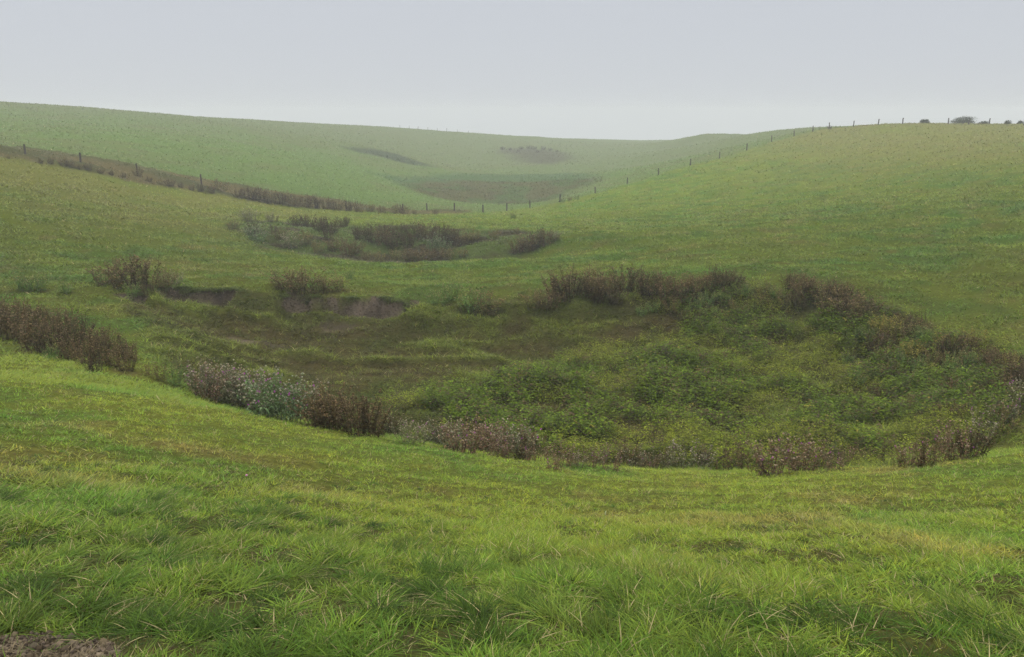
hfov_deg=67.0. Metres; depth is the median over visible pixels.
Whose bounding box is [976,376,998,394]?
thistle
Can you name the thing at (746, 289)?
weed
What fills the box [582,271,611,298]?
thistle
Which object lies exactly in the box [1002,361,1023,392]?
thistle
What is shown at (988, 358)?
weed
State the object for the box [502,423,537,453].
thistle
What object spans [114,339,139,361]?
thistle
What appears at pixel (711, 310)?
weed
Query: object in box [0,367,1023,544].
slope grass
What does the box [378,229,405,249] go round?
thistle
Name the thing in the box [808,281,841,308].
thistle
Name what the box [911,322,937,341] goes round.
weed
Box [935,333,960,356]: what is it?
weed
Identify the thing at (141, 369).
thistle
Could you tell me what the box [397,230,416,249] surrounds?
thistle
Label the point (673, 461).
thistle
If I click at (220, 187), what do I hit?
scrub
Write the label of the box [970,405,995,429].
thistle
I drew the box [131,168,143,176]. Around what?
scrub
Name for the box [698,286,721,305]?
weed
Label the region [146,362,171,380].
thistle
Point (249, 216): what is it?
thistle
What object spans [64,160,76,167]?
scrub
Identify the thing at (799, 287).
thistle
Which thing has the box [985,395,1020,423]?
thistle
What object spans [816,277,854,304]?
thistle
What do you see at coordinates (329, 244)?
thistle
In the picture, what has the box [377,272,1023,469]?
nettles
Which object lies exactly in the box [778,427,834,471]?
thistle
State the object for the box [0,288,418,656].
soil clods
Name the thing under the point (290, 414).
thistle
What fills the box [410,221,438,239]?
thistle
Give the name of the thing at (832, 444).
weed
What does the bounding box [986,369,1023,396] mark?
thistle
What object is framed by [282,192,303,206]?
scrub
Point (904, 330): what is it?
weed
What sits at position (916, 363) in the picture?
weed
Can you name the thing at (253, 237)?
thistle
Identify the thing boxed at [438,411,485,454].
thistle
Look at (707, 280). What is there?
thistle
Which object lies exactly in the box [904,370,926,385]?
weed
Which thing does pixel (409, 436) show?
thistle
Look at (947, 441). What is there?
thistle
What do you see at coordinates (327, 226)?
thistle
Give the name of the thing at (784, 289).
weed
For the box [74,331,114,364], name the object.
thistle
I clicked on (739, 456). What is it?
thistle
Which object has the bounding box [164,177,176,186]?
scrub
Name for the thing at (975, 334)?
weed
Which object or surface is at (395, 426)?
thistle
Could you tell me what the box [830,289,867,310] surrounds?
thistle
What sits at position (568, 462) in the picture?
thistle
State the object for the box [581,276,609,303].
thistle
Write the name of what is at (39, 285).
shrub
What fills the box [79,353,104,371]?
thistle
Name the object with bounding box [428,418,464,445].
thistle
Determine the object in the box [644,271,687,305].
thistle
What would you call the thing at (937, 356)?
weed
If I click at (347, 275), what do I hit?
weed
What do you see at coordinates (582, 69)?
sky
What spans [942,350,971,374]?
weed
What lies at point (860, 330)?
weed
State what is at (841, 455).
thistle
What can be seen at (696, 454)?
thistle
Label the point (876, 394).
weed
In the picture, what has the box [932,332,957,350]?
weed
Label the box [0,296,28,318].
thistle
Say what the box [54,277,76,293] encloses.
thistle
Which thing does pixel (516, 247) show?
thistle
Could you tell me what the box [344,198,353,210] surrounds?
scrub
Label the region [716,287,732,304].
weed
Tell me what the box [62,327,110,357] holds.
thistle
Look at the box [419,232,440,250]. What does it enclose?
thistle
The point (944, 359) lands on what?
weed
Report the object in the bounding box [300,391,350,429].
thistle
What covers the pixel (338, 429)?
thistle
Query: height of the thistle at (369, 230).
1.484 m
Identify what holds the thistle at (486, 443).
on the ground at (268, 174)
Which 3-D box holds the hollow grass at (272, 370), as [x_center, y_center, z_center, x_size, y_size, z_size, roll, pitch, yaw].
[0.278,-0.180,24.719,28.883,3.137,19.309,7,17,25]
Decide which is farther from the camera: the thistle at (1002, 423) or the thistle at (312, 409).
the thistle at (1002, 423)
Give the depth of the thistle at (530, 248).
53.42 m
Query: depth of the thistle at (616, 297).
28.95 m
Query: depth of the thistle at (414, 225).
57.42 m
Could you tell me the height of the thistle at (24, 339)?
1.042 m
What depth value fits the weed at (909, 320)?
24.90 m
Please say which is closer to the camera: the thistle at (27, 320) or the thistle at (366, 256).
the thistle at (27, 320)
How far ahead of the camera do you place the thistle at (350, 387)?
17.07 m
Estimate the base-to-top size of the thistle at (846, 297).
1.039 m
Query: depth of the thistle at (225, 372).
19.24 m
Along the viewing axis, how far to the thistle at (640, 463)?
16.12 m
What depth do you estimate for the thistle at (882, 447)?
16.40 m
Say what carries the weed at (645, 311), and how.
on the ground at (268, 174)
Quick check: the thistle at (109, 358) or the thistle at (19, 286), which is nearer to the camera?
the thistle at (109, 358)
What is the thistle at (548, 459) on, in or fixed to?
on the ground at (268, 174)
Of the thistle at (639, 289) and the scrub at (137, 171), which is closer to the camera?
the thistle at (639, 289)
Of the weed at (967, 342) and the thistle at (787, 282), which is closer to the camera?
the weed at (967, 342)
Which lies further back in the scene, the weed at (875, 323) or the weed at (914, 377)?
the weed at (875, 323)
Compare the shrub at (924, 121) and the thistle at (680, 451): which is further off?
the shrub at (924, 121)
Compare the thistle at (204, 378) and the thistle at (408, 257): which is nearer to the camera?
the thistle at (204, 378)
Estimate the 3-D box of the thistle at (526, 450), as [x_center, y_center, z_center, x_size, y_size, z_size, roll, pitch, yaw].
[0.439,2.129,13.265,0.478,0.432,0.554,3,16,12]
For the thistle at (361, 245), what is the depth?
53.64 m
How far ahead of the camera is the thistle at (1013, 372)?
18.82 m
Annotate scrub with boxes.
[57,158,69,166]
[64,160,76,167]
[83,162,94,169]
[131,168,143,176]
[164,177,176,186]
[196,184,205,191]
[205,183,216,192]
[206,178,229,191]
[229,185,246,197]
[242,185,258,199]
[249,186,268,201]
[259,190,279,204]
[275,191,290,204]
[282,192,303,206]
[293,193,314,207]
[307,195,323,208]
[319,196,333,209]
[324,197,345,209]
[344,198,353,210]
[351,201,365,211]
[365,201,374,211]
[376,205,387,212]
[388,203,398,213]
[398,203,411,213]
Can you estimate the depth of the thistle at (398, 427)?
17.27 m
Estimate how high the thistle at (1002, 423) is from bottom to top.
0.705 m
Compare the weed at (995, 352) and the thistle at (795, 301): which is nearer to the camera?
the weed at (995, 352)
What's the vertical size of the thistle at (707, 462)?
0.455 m
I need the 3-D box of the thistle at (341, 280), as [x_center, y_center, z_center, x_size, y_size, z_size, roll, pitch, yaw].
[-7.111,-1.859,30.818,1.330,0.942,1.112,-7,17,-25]
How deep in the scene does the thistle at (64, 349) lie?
18.66 m
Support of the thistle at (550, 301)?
on the ground at (268, 174)
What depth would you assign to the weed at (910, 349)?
23.23 m
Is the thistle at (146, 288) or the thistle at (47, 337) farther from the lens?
the thistle at (146, 288)
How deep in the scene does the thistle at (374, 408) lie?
17.68 m
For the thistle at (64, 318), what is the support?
on the ground at (268, 174)
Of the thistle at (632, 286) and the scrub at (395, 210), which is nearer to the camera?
the thistle at (632, 286)
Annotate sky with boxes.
[0,0,1023,139]
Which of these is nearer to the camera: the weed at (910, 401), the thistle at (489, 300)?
the weed at (910, 401)
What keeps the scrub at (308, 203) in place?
on the ground at (268, 174)
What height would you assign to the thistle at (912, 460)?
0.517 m
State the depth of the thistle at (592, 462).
12.54 m
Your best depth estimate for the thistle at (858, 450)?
16.39 m
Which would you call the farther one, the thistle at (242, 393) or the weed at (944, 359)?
the weed at (944, 359)
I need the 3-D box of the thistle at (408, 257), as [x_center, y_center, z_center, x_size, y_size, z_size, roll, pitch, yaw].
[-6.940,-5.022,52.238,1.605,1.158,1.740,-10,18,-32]
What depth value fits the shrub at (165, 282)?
29.05 m
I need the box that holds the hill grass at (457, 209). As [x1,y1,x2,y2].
[0,101,1023,234]
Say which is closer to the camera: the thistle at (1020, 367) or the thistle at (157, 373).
the thistle at (157, 373)
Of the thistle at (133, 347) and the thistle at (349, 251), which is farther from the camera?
the thistle at (349, 251)
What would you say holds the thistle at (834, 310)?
on the ground at (268, 174)
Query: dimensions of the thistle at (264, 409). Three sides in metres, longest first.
1.032 x 0.988 x 0.987 m
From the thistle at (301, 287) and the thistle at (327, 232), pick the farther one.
the thistle at (327, 232)
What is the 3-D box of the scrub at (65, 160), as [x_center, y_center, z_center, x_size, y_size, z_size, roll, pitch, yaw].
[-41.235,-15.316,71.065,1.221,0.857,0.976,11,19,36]
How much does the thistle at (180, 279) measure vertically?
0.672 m
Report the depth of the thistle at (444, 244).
54.19 m
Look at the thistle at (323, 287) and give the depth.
30.29 m
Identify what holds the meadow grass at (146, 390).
on the ground at (268, 174)
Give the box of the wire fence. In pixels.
[17,118,1023,212]
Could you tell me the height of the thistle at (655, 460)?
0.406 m
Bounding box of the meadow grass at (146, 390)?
[0,172,1023,473]
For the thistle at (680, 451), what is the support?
on the ground at (268, 174)
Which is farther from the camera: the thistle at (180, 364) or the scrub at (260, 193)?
the scrub at (260, 193)
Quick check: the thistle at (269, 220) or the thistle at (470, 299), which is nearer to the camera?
the thistle at (470, 299)
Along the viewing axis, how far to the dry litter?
2.48 m
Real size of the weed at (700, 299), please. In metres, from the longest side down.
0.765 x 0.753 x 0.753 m
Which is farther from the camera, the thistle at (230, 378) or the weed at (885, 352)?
the weed at (885, 352)
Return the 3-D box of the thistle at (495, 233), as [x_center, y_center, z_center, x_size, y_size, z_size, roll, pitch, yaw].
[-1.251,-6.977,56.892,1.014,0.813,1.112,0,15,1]
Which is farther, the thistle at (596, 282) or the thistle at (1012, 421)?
the thistle at (596, 282)
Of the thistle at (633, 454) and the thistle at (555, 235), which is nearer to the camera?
the thistle at (633, 454)
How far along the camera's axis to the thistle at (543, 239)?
53.82 m
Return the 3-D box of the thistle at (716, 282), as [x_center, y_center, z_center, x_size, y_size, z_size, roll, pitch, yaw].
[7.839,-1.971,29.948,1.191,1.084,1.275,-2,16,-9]
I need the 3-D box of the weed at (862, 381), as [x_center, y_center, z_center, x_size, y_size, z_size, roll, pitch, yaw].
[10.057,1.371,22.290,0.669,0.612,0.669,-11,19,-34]
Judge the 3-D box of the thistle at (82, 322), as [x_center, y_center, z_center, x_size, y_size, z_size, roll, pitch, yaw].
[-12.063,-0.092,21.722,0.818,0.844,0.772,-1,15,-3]
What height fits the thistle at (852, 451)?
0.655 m
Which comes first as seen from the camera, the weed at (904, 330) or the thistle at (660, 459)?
the thistle at (660, 459)
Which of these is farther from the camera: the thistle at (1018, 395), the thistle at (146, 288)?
the thistle at (146, 288)
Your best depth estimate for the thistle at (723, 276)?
30.04 m
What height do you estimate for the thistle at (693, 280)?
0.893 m
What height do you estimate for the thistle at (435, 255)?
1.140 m
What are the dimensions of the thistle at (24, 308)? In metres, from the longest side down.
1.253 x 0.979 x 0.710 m
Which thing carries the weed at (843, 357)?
on the ground at (268, 174)
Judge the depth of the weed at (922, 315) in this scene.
25.02 m
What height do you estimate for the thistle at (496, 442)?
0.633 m
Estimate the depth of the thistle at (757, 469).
13.05 m
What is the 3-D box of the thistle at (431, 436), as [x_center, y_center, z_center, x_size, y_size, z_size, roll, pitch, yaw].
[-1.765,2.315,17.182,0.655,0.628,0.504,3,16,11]
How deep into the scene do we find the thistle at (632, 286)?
29.77 m
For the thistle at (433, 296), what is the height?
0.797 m
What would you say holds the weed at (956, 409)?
on the ground at (268, 174)
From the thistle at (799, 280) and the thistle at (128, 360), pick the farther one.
the thistle at (799, 280)
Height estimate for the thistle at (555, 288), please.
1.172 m
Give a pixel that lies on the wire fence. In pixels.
(529, 200)
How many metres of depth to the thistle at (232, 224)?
57.15 m
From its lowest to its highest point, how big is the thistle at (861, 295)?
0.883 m
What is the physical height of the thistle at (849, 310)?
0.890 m
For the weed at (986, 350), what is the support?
on the ground at (268, 174)
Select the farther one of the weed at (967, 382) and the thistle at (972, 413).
the weed at (967, 382)
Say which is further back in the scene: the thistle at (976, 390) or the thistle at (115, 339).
the thistle at (115, 339)
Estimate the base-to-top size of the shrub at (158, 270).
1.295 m
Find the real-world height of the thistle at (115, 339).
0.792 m
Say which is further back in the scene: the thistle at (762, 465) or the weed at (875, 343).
the weed at (875, 343)
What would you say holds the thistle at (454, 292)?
on the ground at (268, 174)
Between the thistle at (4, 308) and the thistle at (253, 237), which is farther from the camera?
the thistle at (253, 237)
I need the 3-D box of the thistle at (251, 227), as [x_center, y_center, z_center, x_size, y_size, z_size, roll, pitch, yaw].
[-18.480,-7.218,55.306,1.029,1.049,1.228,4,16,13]
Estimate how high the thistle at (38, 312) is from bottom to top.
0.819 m
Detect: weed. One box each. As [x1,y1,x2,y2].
[343,271,354,279]
[635,302,650,316]
[647,300,662,312]
[662,295,681,313]
[685,293,706,310]
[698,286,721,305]
[704,304,720,315]
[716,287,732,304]
[735,279,754,296]
[754,278,773,295]
[766,283,786,298]
[774,287,794,306]
[823,440,837,453]
[840,349,856,365]
[846,365,871,384]
[854,323,877,342]
[864,333,889,355]
[867,311,893,332]
[868,384,884,397]
[869,312,903,339]
[870,328,901,347]
[873,344,897,363]
[884,315,916,342]
[884,438,900,453]
[890,312,922,333]
[892,392,915,410]
[899,338,926,359]
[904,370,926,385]
[908,352,931,370]
[911,319,934,334]
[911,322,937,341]
[914,305,933,326]
[922,384,948,403]
[924,344,947,366]
[930,423,955,444]
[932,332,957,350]
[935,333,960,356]
[936,375,969,393]
[941,347,972,371]
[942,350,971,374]
[946,399,974,417]
[955,329,986,354]
[957,375,985,390]
[960,344,986,370]
[963,326,988,344]
[972,347,1004,374]
[977,343,999,362]
[981,345,1009,363]
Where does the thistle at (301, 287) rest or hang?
on the ground at (268, 174)
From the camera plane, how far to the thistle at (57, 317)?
21.13 m
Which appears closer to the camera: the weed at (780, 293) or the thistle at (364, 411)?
the thistle at (364, 411)
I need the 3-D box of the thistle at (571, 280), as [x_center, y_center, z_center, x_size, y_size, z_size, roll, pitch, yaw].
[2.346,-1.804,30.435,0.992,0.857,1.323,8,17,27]
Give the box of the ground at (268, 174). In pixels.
[0,102,1023,656]
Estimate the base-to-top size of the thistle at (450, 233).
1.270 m
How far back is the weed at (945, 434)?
16.50 m
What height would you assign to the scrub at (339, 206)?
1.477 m
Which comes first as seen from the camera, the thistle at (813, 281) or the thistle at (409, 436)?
the thistle at (409, 436)
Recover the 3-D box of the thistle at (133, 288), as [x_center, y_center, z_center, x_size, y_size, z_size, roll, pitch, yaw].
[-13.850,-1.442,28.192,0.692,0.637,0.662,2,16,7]
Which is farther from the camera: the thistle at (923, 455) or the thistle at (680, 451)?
the thistle at (680, 451)
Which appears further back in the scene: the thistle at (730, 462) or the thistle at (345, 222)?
the thistle at (345, 222)
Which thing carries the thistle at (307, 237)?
on the ground at (268, 174)
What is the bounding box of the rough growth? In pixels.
[8,146,610,262]
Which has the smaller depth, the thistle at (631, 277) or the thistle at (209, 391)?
the thistle at (209, 391)
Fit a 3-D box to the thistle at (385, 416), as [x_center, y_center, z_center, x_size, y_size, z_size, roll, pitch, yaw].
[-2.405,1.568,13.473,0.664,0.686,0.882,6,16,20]
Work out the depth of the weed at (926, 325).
24.41 m
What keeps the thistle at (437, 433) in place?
on the ground at (268, 174)
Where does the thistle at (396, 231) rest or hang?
on the ground at (268, 174)
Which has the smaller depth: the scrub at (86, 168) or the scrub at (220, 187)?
the scrub at (86, 168)
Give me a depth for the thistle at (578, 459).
12.66 m
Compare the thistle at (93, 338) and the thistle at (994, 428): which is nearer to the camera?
the thistle at (994, 428)
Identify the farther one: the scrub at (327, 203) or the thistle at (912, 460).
the scrub at (327, 203)
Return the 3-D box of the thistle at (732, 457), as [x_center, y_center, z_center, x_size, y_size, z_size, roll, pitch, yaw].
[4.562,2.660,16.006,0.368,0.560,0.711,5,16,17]
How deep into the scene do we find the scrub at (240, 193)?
81.18 m
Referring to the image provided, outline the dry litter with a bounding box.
[0,635,125,656]
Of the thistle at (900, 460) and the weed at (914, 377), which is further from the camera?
the weed at (914, 377)
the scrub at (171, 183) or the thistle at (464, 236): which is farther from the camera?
the scrub at (171, 183)
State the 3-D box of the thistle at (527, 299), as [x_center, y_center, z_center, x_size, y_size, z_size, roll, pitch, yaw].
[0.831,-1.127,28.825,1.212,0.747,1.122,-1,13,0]
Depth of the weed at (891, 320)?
24.83 m
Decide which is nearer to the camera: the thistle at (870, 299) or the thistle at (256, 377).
the thistle at (256, 377)
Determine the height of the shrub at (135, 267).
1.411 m
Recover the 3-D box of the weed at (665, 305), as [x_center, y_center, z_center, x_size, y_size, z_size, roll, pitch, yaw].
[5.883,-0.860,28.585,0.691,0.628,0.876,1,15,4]
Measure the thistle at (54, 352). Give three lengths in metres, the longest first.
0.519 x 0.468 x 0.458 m
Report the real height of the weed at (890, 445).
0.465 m
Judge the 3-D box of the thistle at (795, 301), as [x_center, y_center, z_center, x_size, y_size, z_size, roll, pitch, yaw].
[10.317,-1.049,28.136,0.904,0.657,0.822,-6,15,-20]
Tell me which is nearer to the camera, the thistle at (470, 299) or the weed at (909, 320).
the weed at (909, 320)
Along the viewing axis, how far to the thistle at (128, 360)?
17.73 m
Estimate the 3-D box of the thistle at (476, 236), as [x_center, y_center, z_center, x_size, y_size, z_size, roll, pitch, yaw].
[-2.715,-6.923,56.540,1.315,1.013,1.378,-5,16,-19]
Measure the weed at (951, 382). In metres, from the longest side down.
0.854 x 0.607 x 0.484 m
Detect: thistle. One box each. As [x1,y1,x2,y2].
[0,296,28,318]
[0,297,12,327]
[0,301,44,329]
[0,305,30,340]
[0,308,14,336]
[4,270,37,291]
[8,309,45,342]
[8,314,61,351]
[18,300,50,326]
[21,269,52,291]
[22,317,64,354]
[31,304,63,329]
[40,308,79,343]
[40,341,60,360]
[44,307,82,332]
[47,334,86,360]
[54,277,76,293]
[62,311,97,338]
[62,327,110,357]
[68,339,99,364]
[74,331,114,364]
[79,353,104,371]
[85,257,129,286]
[87,323,114,345]
[91,326,124,351]
[91,340,131,367]
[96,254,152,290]
[110,336,134,358]
[111,350,137,372]
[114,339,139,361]
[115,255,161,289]
[122,280,141,296]
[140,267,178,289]
[140,362,153,375]
[141,280,154,295]
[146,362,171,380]
[162,269,183,284]
[163,360,188,386]
[178,362,227,401]
[180,354,216,396]
[195,366,219,391]
[196,359,240,400]
[210,358,243,393]
[212,362,248,396]
[216,366,253,406]
[222,364,267,410]
[224,220,240,229]
[224,365,290,419]
[236,367,276,408]
[237,206,261,221]
[242,224,268,242]
[244,220,258,233]
[255,372,314,420]
[260,266,302,289]
[264,213,278,221]
[269,226,288,239]
[270,266,324,295]
[277,229,303,248]
[280,373,328,419]
[280,381,344,428]
[286,215,300,225]
[287,383,325,420]
[295,212,316,227]
[295,229,313,244]
[299,273,340,293]
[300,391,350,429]
[307,215,328,230]
[315,216,341,233]
[316,383,350,423]
[317,269,350,291]
[317,385,360,424]
[321,226,334,239]
[322,235,349,251]
[322,393,361,432]
[336,388,392,437]
[338,217,349,227]
[339,241,358,256]
[345,239,365,253]
[351,224,363,239]
[351,397,392,425]
[354,399,392,436]
[357,223,381,241]
[358,252,375,260]
[374,222,398,235]
[377,410,403,433]
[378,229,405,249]
[387,413,410,436]
[390,222,409,239]
[395,420,423,443]
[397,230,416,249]
[400,245,421,261]
[400,418,427,442]
[403,220,425,237]
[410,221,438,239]
[412,245,436,261]
[413,416,451,444]
[418,422,442,445]
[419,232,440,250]
[424,286,447,306]
[428,220,455,240]
[428,247,447,260]
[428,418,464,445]
[432,418,467,449]
[433,236,452,250]
[438,279,461,301]
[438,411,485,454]
[440,246,458,259]
[441,228,459,243]
[448,282,492,313]
[451,229,474,245]
[459,411,512,450]
[460,416,496,449]
[467,229,481,240]
[470,290,509,314]
[473,428,503,452]
[477,422,513,458]
[488,229,500,238]
[490,418,542,458]
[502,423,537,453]
[505,238,525,253]
[509,425,538,459]
[514,233,539,251]
[518,288,548,308]
[521,436,549,461]
[523,228,543,247]
[532,286,563,310]
[535,227,559,245]
[539,443,567,469]
[540,270,577,301]
[547,263,589,301]
[548,231,561,240]
[551,440,575,466]
[562,271,582,291]
[569,449,586,467]
[571,264,617,294]
[572,450,588,464]
[578,445,605,466]
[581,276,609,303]
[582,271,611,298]
[592,442,608,463]
[596,266,627,293]
[598,443,623,471]
[603,280,629,305]
[610,264,644,292]
[611,437,639,466]
[619,443,646,467]
[626,269,658,292]
[634,269,664,298]
[638,450,661,467]
[642,268,677,290]
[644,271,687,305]
[645,446,670,468]
[663,271,703,301]
[666,439,690,467]
[673,440,717,468]
[679,273,704,296]
[690,269,723,291]
[690,434,716,466]
[695,453,716,469]
[701,264,733,291]
[713,268,738,289]
[713,449,734,471]
[722,268,745,287]
[724,442,740,467]
[734,441,760,469]
[743,431,812,475]
[744,453,761,472]
[778,271,801,290]
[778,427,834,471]
[785,291,807,309]
[786,269,813,287]
[786,274,817,296]
[788,278,818,301]
[798,276,825,297]
[808,281,840,305]
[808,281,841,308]
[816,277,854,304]
[817,288,851,317]
[818,281,854,306]
[820,447,849,470]
[823,282,869,307]
[824,287,864,314]
[824,302,848,321]
[829,445,854,465]
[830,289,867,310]
[833,299,866,320]
[834,280,865,296]
[844,294,884,319]
[847,442,873,461]
[852,438,882,462]
[853,295,885,320]
[853,306,878,323]
[874,443,894,459]
[890,434,934,466]
[891,449,910,467]
[910,433,951,466]
[934,418,991,460]
[953,419,996,458]
[964,383,992,403]
[965,417,998,444]
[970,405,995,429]
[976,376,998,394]
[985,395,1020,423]
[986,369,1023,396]
[986,403,1021,436]
[987,349,1008,367]
[991,361,1023,376]
[993,390,1023,428]
[998,350,1023,372]
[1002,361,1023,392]
[1004,363,1023,386]
[1005,349,1023,366]
[1007,374,1023,406]
[1008,356,1023,378]
[1009,378,1023,416]
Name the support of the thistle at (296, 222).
on the ground at (268, 174)
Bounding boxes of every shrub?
[920,118,930,122]
[950,116,976,123]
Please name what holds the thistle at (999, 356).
on the ground at (268, 174)
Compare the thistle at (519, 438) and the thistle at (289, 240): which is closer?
the thistle at (519, 438)
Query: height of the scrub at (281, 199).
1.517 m
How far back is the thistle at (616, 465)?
12.38 m
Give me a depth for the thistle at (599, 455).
16.16 m
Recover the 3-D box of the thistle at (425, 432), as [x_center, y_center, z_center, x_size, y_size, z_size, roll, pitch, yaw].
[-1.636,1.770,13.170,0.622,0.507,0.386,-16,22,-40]
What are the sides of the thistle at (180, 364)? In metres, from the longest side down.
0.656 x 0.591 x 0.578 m
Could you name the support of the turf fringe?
on the ground at (268, 174)
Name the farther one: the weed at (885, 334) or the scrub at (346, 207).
the scrub at (346, 207)
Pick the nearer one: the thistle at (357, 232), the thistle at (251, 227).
the thistle at (251, 227)
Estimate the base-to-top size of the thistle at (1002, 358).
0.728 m
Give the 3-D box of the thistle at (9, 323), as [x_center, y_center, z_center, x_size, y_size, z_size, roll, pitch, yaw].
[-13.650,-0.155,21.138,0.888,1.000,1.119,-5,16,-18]
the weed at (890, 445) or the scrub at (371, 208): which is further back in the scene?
the scrub at (371, 208)
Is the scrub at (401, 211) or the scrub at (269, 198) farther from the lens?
the scrub at (401, 211)
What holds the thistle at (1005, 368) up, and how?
on the ground at (268, 174)
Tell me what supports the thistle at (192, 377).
on the ground at (268, 174)
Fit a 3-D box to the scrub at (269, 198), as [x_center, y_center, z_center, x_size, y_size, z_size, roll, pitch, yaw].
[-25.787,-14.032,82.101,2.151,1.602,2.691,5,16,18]
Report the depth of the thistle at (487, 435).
16.48 m
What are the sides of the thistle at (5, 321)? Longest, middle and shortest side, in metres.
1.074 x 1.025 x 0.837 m
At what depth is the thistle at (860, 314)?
26.01 m
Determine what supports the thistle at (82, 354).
on the ground at (268, 174)
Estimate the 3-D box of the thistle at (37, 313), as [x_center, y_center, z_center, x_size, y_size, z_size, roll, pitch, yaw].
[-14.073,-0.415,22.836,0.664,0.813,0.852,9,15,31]
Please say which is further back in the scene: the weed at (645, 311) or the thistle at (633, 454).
the weed at (645, 311)
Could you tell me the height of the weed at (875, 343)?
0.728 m
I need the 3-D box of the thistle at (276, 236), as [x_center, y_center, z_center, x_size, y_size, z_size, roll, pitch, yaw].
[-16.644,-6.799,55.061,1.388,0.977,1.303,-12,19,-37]
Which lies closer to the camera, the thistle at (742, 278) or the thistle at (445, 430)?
the thistle at (445, 430)
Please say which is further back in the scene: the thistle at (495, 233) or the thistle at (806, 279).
the thistle at (495, 233)
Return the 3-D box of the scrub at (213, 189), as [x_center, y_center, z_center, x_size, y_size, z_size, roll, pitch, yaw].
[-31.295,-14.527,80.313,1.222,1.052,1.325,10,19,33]
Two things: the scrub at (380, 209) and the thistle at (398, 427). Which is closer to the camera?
the thistle at (398, 427)
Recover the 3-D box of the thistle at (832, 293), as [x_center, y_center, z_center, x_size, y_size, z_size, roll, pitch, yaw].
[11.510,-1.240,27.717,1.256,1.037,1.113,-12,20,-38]
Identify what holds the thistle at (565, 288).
on the ground at (268, 174)
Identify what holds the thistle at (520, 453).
on the ground at (268, 174)
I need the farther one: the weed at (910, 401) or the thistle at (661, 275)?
the thistle at (661, 275)
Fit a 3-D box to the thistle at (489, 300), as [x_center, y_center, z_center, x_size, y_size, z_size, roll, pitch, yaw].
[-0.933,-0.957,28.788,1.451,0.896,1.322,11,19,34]
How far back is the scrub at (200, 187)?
79.67 m
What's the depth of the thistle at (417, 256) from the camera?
51.83 m
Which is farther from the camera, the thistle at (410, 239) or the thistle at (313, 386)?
the thistle at (410, 239)
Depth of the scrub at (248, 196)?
81.67 m
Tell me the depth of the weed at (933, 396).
19.14 m
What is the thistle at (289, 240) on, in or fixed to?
on the ground at (268, 174)
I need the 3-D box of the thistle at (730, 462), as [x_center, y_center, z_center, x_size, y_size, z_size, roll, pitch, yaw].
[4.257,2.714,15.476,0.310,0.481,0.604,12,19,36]
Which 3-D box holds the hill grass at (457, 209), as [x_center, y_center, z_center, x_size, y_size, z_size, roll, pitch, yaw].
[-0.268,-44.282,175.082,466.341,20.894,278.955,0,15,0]
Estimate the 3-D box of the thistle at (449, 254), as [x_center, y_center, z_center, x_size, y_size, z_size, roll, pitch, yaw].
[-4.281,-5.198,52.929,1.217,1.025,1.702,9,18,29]
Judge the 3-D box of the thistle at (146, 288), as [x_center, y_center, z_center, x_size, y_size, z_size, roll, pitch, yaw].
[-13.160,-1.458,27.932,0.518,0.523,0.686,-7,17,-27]
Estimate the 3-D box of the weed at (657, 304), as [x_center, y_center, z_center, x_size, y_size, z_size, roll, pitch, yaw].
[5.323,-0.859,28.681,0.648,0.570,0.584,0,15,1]
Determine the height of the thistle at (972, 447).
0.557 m
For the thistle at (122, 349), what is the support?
on the ground at (268, 174)
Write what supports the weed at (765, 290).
on the ground at (268, 174)
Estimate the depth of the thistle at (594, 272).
30.09 m
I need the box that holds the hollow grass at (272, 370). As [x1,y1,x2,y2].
[113,283,1023,470]
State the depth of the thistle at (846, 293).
27.23 m
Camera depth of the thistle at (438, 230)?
56.10 m
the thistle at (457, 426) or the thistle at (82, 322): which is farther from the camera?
the thistle at (82, 322)
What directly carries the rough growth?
on the ground at (268, 174)
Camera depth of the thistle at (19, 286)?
27.59 m
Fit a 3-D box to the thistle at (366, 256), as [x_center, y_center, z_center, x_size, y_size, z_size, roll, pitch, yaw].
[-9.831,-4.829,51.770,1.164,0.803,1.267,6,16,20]
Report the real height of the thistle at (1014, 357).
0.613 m
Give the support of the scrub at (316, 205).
on the ground at (268, 174)
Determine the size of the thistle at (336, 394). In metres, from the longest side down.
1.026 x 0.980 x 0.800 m
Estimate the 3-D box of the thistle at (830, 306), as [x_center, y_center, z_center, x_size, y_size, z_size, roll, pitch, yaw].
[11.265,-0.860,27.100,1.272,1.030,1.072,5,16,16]
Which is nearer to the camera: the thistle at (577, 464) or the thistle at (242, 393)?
the thistle at (577, 464)
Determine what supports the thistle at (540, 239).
on the ground at (268, 174)
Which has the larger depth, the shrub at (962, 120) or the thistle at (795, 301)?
the shrub at (962, 120)
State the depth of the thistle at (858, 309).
26.28 m
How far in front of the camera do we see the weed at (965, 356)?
21.43 m
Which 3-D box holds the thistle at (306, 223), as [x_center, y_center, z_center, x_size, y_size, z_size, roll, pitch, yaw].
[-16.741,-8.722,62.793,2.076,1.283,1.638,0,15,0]
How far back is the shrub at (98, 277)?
30.15 m
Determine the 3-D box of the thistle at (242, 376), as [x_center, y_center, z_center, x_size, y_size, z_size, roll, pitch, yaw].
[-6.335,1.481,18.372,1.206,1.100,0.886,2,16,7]
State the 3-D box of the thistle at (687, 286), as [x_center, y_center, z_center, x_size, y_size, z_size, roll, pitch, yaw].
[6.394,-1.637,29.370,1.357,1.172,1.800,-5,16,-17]
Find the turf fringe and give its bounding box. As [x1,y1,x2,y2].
[127,285,551,312]

